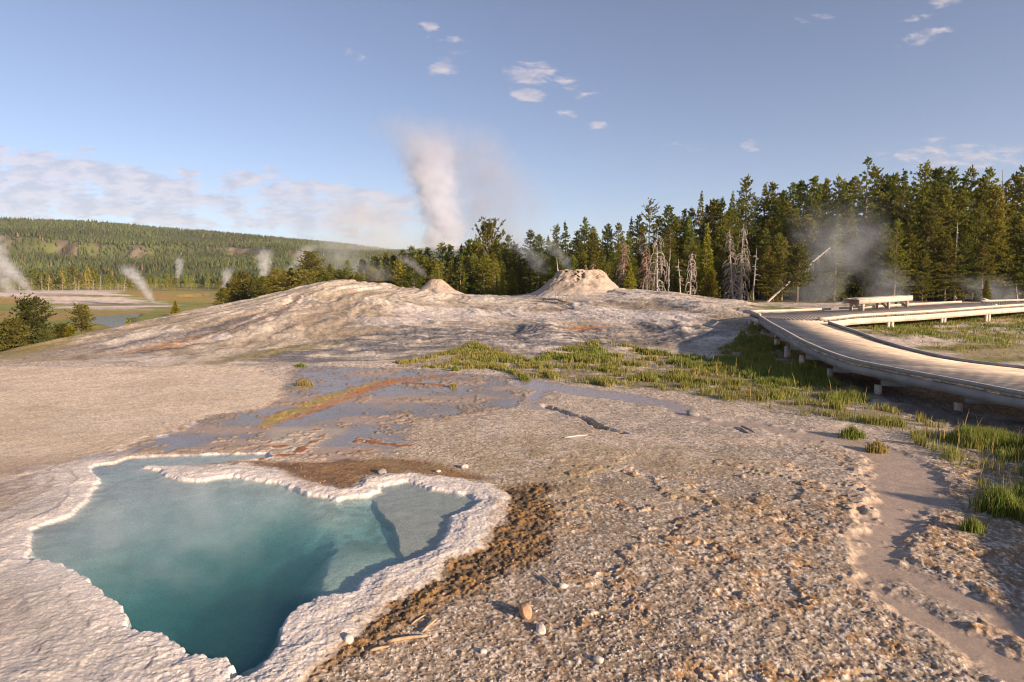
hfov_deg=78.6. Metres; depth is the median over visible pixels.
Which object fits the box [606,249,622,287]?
pine tree
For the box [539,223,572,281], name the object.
pine tree
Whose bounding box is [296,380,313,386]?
grass tuft
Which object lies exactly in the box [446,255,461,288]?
pine tree
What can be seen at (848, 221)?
pine tree
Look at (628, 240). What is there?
pine tree
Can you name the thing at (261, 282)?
pine tree
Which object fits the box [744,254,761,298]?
pine tree
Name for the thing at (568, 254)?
pine tree
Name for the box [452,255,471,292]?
pine tree
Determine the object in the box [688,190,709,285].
pine tree
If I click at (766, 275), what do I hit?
pine tree
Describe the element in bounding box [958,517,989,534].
grass tuft
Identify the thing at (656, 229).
pine tree
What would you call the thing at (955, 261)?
dead tree
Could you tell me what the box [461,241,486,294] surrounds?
pine tree
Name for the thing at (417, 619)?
stick
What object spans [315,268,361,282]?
pine tree
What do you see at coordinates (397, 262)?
pine tree
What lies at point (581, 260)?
pine tree
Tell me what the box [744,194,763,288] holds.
pine tree
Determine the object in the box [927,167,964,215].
pine tree
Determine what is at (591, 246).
pine tree
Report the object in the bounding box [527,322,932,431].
grass
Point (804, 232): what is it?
pine tree
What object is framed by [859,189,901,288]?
pine tree
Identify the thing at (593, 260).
pine tree
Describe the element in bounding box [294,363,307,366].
grass tuft
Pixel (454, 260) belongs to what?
pine tree
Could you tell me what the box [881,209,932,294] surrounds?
pine tree
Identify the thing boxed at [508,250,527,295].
pine tree
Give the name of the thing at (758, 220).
pine tree
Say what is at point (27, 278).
pine tree
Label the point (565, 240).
pine tree
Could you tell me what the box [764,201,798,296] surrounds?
pine tree
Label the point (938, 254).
pine tree
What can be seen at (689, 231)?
pine tree
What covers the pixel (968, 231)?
pine tree
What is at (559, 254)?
pine tree
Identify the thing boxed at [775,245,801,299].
pine tree
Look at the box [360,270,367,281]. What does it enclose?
pine tree
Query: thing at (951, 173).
pine tree
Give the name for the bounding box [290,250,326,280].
pine tree
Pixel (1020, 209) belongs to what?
pine tree
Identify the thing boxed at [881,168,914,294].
pine tree
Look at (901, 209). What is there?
pine tree
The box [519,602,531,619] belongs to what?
stone
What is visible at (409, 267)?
pine tree
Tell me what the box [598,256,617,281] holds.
pine tree
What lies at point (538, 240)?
pine tree
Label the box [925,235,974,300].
pine tree
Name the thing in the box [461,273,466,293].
pine tree
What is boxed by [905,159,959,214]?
pine tree
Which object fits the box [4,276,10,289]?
pine tree
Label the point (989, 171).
pine tree
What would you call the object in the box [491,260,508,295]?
pine tree
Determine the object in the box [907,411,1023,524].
grass
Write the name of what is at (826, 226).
pine tree
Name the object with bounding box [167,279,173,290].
pine tree
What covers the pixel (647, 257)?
dead tree
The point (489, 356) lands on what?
grass
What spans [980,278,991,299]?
pine tree
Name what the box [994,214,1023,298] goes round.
pine tree
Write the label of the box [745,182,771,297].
pine tree
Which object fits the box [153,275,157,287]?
pine tree
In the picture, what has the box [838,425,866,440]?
grass tuft
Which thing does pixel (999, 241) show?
pine tree
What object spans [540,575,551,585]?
stick
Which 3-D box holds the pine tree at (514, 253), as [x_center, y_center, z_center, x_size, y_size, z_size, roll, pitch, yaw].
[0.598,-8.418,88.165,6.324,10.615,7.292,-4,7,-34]
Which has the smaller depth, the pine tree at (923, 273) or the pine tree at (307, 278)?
the pine tree at (923, 273)
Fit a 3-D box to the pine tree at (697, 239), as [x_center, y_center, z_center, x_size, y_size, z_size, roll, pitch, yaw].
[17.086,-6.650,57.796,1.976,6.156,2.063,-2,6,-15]
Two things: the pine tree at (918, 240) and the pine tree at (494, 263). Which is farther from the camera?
the pine tree at (494, 263)
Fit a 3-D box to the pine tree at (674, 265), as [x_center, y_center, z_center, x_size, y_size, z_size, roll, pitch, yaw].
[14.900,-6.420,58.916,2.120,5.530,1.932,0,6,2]
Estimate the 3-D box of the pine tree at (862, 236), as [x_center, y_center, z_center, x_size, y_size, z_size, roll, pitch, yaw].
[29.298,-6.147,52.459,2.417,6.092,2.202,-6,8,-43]
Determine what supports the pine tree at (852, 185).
on the ground at (170, 511)
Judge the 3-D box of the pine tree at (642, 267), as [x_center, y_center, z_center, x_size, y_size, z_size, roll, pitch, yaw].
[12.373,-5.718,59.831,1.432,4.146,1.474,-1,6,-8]
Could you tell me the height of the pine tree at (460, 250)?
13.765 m
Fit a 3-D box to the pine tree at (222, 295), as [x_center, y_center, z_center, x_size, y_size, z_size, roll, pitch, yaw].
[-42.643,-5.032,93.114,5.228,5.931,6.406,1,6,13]
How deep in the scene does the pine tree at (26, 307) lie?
36.85 m
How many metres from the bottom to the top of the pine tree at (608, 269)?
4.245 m
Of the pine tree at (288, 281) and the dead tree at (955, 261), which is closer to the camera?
the dead tree at (955, 261)
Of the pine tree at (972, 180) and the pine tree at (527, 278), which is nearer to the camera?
the pine tree at (972, 180)
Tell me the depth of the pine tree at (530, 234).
86.02 m
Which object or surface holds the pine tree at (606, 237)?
on the ground at (170, 511)
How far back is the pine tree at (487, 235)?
95.28 m
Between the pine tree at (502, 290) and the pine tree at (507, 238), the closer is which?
the pine tree at (502, 290)
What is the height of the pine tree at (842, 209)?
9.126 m
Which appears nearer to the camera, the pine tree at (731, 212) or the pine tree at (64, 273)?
the pine tree at (731, 212)
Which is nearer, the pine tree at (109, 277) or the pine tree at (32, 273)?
the pine tree at (109, 277)
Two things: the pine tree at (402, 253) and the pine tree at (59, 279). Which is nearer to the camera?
the pine tree at (402, 253)
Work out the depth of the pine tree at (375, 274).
82.36 m
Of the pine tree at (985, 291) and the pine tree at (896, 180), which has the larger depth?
the pine tree at (896, 180)
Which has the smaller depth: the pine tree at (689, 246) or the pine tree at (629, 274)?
the pine tree at (629, 274)
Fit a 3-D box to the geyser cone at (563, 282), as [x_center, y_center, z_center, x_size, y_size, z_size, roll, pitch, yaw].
[4.226,-3.518,39.353,7.904,1.970,7.813,0,6,0]
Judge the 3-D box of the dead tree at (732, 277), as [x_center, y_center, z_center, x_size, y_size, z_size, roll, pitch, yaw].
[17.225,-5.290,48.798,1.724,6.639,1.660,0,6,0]
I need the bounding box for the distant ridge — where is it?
[379,246,650,269]
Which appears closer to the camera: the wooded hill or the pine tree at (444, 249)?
the pine tree at (444, 249)
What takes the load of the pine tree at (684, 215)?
on the ground at (170, 511)
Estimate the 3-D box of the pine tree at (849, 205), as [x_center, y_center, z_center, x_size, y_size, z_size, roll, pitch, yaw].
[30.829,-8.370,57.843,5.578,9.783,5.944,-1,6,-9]
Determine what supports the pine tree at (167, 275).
on the ground at (170, 511)
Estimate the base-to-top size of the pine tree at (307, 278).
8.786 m
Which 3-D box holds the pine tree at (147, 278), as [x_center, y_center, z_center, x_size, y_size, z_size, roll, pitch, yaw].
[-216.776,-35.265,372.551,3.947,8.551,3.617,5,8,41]
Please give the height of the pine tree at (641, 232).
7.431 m
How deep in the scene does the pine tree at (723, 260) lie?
56.86 m
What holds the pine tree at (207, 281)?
on the ground at (170, 511)
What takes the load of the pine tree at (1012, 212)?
on the ground at (170, 511)
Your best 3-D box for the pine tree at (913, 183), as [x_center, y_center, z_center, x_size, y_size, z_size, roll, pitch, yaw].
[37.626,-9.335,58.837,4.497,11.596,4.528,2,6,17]
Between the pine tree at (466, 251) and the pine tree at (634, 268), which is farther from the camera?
the pine tree at (466, 251)
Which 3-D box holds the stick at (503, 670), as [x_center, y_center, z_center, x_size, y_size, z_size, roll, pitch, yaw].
[-0.045,1.843,3.498,0.110,0.012,0.010,4,7,35]
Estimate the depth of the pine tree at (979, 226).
50.09 m
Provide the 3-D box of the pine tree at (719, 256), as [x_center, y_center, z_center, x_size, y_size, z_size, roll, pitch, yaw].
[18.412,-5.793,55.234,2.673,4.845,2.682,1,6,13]
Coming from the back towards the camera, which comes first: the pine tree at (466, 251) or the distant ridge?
the distant ridge
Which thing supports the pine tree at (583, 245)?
on the ground at (170, 511)
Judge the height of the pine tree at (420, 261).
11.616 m
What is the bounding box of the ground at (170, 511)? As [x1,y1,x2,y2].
[0,277,1023,681]
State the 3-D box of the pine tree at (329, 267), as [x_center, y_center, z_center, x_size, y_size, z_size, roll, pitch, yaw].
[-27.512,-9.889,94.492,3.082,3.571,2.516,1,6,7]
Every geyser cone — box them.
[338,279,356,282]
[420,279,463,293]
[528,269,618,296]
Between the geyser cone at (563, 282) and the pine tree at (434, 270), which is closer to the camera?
the geyser cone at (563, 282)
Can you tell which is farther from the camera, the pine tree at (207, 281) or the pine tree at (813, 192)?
the pine tree at (207, 281)
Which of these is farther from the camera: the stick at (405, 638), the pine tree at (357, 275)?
the pine tree at (357, 275)
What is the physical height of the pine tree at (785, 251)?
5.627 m
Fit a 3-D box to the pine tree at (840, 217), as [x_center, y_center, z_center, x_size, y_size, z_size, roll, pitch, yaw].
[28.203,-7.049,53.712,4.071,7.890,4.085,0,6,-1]
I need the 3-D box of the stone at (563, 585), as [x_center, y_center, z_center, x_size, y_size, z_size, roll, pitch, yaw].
[0.364,1.740,4.449,0.063,0.039,0.044,0,6,2]
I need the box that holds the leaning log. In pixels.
[766,248,831,301]
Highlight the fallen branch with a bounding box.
[545,292,569,301]
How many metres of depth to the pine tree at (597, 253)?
57.34 m
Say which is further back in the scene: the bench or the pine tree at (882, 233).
the pine tree at (882, 233)
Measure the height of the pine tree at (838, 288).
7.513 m
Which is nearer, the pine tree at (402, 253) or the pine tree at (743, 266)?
the pine tree at (743, 266)
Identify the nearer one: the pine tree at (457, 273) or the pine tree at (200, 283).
the pine tree at (457, 273)
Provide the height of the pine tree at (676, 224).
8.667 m
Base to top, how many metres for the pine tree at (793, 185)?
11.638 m
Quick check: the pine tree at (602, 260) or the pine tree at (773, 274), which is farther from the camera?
the pine tree at (602, 260)
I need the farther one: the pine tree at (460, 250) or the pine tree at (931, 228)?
the pine tree at (460, 250)
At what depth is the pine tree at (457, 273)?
83.20 m
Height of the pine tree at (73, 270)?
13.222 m
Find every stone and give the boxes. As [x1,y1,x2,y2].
[344,633,353,643]
[377,468,386,473]
[480,648,486,653]
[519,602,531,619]
[536,623,545,634]
[559,583,567,588]
[593,655,603,662]
[686,410,699,415]
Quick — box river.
[78,314,139,326]
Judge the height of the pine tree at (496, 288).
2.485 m
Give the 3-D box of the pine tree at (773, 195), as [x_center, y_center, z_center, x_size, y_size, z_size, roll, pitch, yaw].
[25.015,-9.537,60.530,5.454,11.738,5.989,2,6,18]
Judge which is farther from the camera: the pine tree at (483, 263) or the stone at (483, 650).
the pine tree at (483, 263)
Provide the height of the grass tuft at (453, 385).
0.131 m
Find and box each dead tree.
[615,243,630,286]
[638,246,655,289]
[642,234,670,290]
[667,257,669,291]
[675,262,683,292]
[683,254,697,294]
[721,230,742,299]
[733,226,751,301]
[751,248,760,300]
[953,223,958,300]
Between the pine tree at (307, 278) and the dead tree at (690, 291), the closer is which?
the dead tree at (690, 291)
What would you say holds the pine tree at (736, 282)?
on the ground at (170, 511)
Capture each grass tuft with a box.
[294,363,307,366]
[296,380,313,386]
[449,383,457,387]
[451,365,458,370]
[519,374,530,380]
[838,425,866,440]
[864,439,889,453]
[946,424,985,444]
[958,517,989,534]
[968,482,1022,519]
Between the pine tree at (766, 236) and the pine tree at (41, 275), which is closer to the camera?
the pine tree at (766, 236)
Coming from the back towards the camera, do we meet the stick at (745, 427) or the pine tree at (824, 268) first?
the pine tree at (824, 268)
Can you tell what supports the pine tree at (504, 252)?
on the ground at (170, 511)
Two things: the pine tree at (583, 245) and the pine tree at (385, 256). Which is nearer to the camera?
the pine tree at (583, 245)
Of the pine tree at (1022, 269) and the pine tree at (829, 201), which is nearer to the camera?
the pine tree at (1022, 269)
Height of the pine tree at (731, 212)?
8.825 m
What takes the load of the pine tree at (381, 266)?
on the ground at (170, 511)
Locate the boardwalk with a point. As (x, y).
(838, 345)
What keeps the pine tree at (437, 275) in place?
on the ground at (170, 511)
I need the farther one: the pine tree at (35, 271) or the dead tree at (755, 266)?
the pine tree at (35, 271)
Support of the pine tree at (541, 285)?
on the ground at (170, 511)
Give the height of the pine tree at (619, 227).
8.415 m
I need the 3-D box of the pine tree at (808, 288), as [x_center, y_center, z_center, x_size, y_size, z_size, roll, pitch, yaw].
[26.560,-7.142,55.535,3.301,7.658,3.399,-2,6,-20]
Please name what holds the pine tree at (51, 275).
on the ground at (170, 511)
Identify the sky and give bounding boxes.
[0,0,1023,253]
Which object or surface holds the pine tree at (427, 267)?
on the ground at (170, 511)
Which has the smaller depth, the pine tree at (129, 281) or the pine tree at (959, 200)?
the pine tree at (959, 200)
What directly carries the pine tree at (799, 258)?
on the ground at (170, 511)
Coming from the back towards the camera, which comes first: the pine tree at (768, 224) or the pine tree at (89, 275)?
the pine tree at (89, 275)
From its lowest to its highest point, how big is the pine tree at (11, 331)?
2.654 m
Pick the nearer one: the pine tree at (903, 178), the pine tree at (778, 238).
the pine tree at (778, 238)
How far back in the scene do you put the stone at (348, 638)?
3.77 m
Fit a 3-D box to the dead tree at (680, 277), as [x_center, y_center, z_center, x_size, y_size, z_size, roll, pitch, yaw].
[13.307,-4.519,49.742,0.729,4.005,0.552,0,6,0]
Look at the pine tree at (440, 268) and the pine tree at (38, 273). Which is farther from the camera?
the pine tree at (38, 273)
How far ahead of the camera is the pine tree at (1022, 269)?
49.12 m
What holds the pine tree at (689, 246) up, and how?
on the ground at (170, 511)
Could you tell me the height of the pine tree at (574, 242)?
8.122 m
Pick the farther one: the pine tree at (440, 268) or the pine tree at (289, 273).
the pine tree at (289, 273)
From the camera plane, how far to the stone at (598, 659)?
3.57 m
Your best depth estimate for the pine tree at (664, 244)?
56.39 m
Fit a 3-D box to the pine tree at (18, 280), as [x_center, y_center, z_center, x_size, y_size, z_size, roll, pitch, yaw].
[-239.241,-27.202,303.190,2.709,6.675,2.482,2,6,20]
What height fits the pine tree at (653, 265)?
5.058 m
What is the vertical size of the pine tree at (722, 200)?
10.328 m
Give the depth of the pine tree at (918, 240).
54.94 m
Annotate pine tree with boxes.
[0,292,56,343]
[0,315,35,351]
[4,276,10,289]
[15,278,20,289]
[23,274,34,289]
[25,268,43,286]
[27,269,37,286]
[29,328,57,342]
[35,271,50,289]
[35,272,43,289]
[44,273,52,288]
[45,272,59,289]
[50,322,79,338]
[55,270,66,289]
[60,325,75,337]
[61,267,66,288]
[64,266,84,289]
[64,302,98,332]
[70,273,85,289]
[81,270,88,288]
[82,267,93,289]
[89,270,96,288]
[92,267,100,288]
[104,269,115,289]
[127,278,132,289]
[132,272,141,287]
[137,273,142,284]
[145,275,150,286]
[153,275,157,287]
[163,273,170,284]
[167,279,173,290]
[169,300,181,313]
[172,277,178,289]
[197,279,203,287]
[205,274,209,288]
[208,288,234,305]
[216,278,253,302]
[223,279,263,300]
[229,270,257,291]
[247,276,270,298]
[263,274,282,293]
[264,268,286,285]
[264,269,324,290]
[277,278,293,291]
[279,267,299,285]
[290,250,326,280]
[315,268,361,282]
[318,274,336,281]
[324,264,334,274]
[340,260,355,278]
[348,272,366,281]
[355,259,369,279]
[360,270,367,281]
[361,265,384,282]
[364,255,379,280]
[366,270,383,282]
[377,252,391,282]
[378,262,384,278]
[379,261,402,285]
[385,255,397,282]
[388,259,406,286]
[391,250,410,285]
[395,258,408,287]
[399,257,426,288]
[402,246,415,268]
[403,257,417,287]
[404,249,425,287]
[409,255,428,288]
[414,258,447,286]
[417,247,434,270]
[425,261,452,284]
[428,257,443,280]
[431,241,454,274]
[435,270,441,278]
[441,244,461,277]
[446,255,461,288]
[446,257,456,283]
[447,239,476,293]
[451,253,472,293]
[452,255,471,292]
[455,244,463,282]
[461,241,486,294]
[461,254,485,293]
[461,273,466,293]
[466,252,499,294]
[471,216,514,264]
[476,252,507,294]
[479,238,507,278]
[480,260,508,295]
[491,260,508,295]
[493,277,499,294]
[495,241,518,288]
[497,235,512,258]
[498,266,506,295]
[504,243,533,295]
[506,268,519,295]
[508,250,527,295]
[514,229,545,293]
[519,257,537,293]
[522,234,546,288]
[530,251,548,289]
[535,236,553,287]
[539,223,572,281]
[540,240,564,284]
[548,248,567,279]
[553,222,575,271]
[560,242,578,269]
[562,254,580,269]
[566,249,589,269]
[569,237,590,269]
[571,230,583,261]
[572,216,591,263]
[576,231,604,264]
[586,226,604,262]
[588,250,603,266]
[588,254,599,269]
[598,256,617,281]
[599,248,606,262]
[600,223,625,262]
[604,261,619,287]
[606,221,624,274]
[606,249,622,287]
[612,235,635,284]
[618,231,641,288]
[621,263,637,288]
[624,216,638,281]
[627,257,642,284]
[629,214,652,288]
[631,229,651,288]
[638,262,644,289]
[639,197,662,273]
[640,239,665,286]
[642,215,673,285]
[643,247,666,291]
[646,204,683,286]
[652,236,674,282]
[659,226,681,289]
[660,254,685,291]
[662,215,690,281]
[664,244,681,289]
[673,237,702,290]
[674,208,690,258]
[674,215,699,290]
[676,206,703,270]
[683,245,702,293]
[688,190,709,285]
[691,223,720,298]
[693,236,702,267]
[697,198,724,264]
[697,270,720,297]
[699,204,716,264]
[699,245,724,293]
[705,196,735,296]
[707,232,719,266]
[709,206,752,298]
[709,213,743,297]
[713,248,730,297]
[715,239,729,298]
[720,191,737,286]
[720,255,751,298]
[729,173,763,293]
[730,198,752,274]
[735,249,752,283]
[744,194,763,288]
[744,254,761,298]
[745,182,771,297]
[746,216,764,297]
[747,181,784,251]
[747,245,785,299]
[748,199,788,259]
[749,219,777,298]
[750,227,779,299]
[756,232,796,298]
[762,236,799,299]
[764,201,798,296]
[765,267,782,300]
[768,208,823,298]
[774,189,790,296]
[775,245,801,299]
[779,242,817,302]
[785,182,807,219]
[785,213,826,299]
[791,180,821,297]
[796,175,833,243]
[799,217,823,298]
[799,218,825,299]
[807,183,833,228]
[807,219,852,299]
[809,213,856,300]
[810,178,840,297]
[810,237,850,299]
[811,203,857,298]
[811,208,833,297]
[816,213,861,299]
[818,181,863,239]
[821,173,860,228]
[824,208,880,297]
[836,176,874,240]
[842,196,874,298]
[843,238,863,297]
[843,254,879,296]
[850,232,874,295]
[853,157,884,249]
[853,223,906,296]
[855,164,896,267]
[858,201,878,256]
[859,174,908,245]
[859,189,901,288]
[863,207,895,294]
[871,172,911,256]
[871,215,904,295]
[873,219,914,294]
[877,233,938,297]
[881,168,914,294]
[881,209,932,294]
[884,182,919,243]
[885,262,911,294]
[900,185,947,298]
[902,202,954,300]
[904,200,935,298]
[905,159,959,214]
[906,180,960,299]
[906,250,943,300]
[908,180,920,211]
[912,188,977,299]
[922,167,952,195]
[925,221,958,300]
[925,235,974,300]
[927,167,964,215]
[943,232,991,300]
[945,166,969,223]
[945,189,976,298]
[946,214,974,299]
[952,175,978,231]
[952,248,975,289]
[953,204,1006,300]
[960,164,990,295]
[961,185,1012,299]
[962,215,978,298]
[968,167,1013,286]
[968,176,1005,298]
[968,242,996,299]
[969,218,1022,299]
[972,229,986,271]
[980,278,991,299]
[988,214,1023,298]
[993,251,1023,299]
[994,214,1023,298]
[1001,180,1022,233]
[1004,165,1023,232]
[1004,241,1023,297]
[1005,171,1023,224]
[1010,202,1023,244]
[1013,251,1023,298]
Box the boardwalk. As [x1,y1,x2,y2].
[748,299,1023,411]
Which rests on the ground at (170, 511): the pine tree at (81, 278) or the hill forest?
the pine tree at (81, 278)
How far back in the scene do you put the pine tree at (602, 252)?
60.38 m
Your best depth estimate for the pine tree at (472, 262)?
90.22 m
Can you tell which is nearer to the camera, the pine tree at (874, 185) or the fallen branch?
the fallen branch
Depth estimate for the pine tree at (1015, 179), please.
56.94 m
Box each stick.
[370,645,388,651]
[387,634,427,642]
[411,614,424,624]
[422,618,437,632]
[496,667,511,674]
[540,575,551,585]
[741,425,755,432]
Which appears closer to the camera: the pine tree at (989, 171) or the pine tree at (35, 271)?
the pine tree at (989, 171)
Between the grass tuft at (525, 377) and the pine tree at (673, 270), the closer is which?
the grass tuft at (525, 377)
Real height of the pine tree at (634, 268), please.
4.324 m
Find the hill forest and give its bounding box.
[0,216,410,283]
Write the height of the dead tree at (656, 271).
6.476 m
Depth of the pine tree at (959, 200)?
56.26 m
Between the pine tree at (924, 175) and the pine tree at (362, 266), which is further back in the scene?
the pine tree at (362, 266)
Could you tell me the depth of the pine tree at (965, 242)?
49.80 m
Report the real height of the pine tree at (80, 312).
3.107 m
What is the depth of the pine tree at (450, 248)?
95.31 m
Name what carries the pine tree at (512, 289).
on the ground at (170, 511)
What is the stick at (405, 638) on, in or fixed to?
on the ground at (170, 511)
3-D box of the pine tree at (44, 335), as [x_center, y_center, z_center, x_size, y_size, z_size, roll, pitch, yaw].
[-26.855,0.018,36.128,1.501,1.660,1.436,0,6,-2]
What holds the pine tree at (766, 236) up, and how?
on the ground at (170, 511)
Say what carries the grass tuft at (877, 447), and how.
on the ground at (170, 511)
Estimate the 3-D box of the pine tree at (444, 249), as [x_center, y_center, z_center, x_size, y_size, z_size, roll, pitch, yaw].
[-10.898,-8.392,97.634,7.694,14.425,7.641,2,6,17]
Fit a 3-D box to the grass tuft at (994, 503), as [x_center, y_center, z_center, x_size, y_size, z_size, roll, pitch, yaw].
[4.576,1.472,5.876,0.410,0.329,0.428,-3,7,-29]
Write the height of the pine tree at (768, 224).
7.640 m
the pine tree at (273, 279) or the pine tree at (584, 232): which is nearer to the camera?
the pine tree at (584, 232)
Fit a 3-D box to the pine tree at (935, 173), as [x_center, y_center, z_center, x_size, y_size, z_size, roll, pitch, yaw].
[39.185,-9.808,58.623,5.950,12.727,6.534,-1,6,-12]
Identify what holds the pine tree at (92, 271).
on the ground at (170, 511)
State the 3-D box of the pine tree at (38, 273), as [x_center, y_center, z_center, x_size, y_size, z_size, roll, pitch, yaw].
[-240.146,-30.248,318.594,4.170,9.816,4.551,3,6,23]
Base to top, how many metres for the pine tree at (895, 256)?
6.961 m
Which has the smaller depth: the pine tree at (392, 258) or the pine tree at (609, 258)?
the pine tree at (609, 258)
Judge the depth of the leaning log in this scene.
48.59 m
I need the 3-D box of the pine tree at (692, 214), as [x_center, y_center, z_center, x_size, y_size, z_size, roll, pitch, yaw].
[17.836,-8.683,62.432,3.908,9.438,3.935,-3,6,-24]
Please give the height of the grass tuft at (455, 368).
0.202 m
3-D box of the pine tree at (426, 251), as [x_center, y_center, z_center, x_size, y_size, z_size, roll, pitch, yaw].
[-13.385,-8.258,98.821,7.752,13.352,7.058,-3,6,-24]
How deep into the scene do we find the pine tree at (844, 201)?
58.92 m
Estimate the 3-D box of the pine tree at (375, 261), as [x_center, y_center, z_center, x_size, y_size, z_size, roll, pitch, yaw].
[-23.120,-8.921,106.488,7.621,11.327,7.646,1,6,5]
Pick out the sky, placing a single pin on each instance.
(390, 124)
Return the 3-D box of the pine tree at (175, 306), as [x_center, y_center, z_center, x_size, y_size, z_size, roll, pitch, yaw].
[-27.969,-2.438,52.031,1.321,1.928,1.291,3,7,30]
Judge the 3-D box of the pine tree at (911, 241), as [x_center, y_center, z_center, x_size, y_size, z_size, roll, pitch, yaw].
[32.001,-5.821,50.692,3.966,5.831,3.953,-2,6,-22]
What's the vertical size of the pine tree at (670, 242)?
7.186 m
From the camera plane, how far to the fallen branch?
33.59 m
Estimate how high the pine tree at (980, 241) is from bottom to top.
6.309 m
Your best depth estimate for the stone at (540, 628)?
3.88 m
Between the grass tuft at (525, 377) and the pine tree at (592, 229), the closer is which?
the grass tuft at (525, 377)
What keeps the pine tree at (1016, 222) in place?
on the ground at (170, 511)
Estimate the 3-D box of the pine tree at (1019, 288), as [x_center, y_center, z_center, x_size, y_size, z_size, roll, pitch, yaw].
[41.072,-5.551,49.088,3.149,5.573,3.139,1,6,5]
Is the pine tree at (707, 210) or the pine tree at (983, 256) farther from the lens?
the pine tree at (707, 210)
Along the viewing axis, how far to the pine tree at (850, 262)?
53.13 m
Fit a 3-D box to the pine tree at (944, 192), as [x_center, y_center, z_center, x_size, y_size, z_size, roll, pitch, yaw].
[36.118,-7.872,52.579,6.569,9.842,5.697,5,8,41]
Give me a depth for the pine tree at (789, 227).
55.36 m
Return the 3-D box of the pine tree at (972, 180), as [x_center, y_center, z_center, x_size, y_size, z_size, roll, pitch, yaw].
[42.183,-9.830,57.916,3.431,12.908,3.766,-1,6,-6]
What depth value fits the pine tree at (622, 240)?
60.12 m
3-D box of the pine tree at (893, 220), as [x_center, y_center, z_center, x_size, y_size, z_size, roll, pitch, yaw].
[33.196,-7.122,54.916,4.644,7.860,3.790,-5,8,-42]
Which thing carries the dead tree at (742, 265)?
on the ground at (170, 511)
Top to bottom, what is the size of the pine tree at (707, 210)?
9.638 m
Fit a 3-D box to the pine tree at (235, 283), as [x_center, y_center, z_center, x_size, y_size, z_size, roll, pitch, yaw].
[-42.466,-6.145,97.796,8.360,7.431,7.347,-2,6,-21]
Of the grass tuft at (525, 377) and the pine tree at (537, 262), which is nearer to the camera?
the grass tuft at (525, 377)
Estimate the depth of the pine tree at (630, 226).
63.16 m
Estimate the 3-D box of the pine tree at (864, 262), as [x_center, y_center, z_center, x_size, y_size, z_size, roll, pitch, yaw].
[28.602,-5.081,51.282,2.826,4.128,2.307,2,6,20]
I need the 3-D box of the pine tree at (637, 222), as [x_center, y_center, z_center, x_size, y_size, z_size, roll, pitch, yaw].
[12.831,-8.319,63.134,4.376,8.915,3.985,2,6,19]
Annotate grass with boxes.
[395,339,546,377]
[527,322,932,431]
[859,312,1023,356]
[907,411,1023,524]
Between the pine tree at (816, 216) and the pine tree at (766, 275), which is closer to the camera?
the pine tree at (766, 275)
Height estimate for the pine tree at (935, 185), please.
10.524 m
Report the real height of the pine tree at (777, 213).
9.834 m
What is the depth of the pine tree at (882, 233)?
51.31 m
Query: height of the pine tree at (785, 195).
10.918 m
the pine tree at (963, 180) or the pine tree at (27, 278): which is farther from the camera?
the pine tree at (27, 278)
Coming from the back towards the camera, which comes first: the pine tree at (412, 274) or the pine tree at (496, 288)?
the pine tree at (412, 274)
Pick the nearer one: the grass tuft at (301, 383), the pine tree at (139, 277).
the grass tuft at (301, 383)
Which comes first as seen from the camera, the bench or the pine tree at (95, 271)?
the bench
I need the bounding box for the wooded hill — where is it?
[0,219,441,280]
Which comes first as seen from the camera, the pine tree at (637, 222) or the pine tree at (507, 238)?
the pine tree at (637, 222)
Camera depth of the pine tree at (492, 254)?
86.43 m
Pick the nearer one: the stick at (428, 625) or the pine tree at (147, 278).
the stick at (428, 625)
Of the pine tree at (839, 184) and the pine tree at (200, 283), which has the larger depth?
the pine tree at (200, 283)
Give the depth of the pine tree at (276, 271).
99.14 m
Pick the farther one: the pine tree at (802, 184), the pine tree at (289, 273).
the pine tree at (289, 273)
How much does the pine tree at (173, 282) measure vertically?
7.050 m
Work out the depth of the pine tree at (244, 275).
99.08 m
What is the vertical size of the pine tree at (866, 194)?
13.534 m
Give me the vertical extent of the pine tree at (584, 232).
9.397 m
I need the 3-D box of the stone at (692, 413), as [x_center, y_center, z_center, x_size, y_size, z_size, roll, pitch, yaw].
[2.884,1.163,9.964,0.206,0.102,0.144,11,20,15]
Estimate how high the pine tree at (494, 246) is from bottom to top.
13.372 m
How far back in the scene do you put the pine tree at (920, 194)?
55.35 m
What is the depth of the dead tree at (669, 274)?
50.71 m
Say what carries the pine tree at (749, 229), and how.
on the ground at (170, 511)
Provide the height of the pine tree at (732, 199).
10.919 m
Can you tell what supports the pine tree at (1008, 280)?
on the ground at (170, 511)
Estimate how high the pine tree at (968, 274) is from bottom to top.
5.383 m
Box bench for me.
[843,295,912,310]
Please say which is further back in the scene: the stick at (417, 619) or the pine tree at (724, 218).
the pine tree at (724, 218)
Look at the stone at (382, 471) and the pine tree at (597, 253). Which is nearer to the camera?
the stone at (382, 471)
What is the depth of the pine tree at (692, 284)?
53.63 m
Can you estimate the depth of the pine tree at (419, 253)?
98.88 m
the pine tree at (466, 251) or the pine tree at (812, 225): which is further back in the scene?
the pine tree at (466, 251)
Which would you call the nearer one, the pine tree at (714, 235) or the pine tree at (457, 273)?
the pine tree at (714, 235)
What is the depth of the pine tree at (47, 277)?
309.73 m
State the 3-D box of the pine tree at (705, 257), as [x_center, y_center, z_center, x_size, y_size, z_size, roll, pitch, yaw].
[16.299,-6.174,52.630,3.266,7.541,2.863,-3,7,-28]

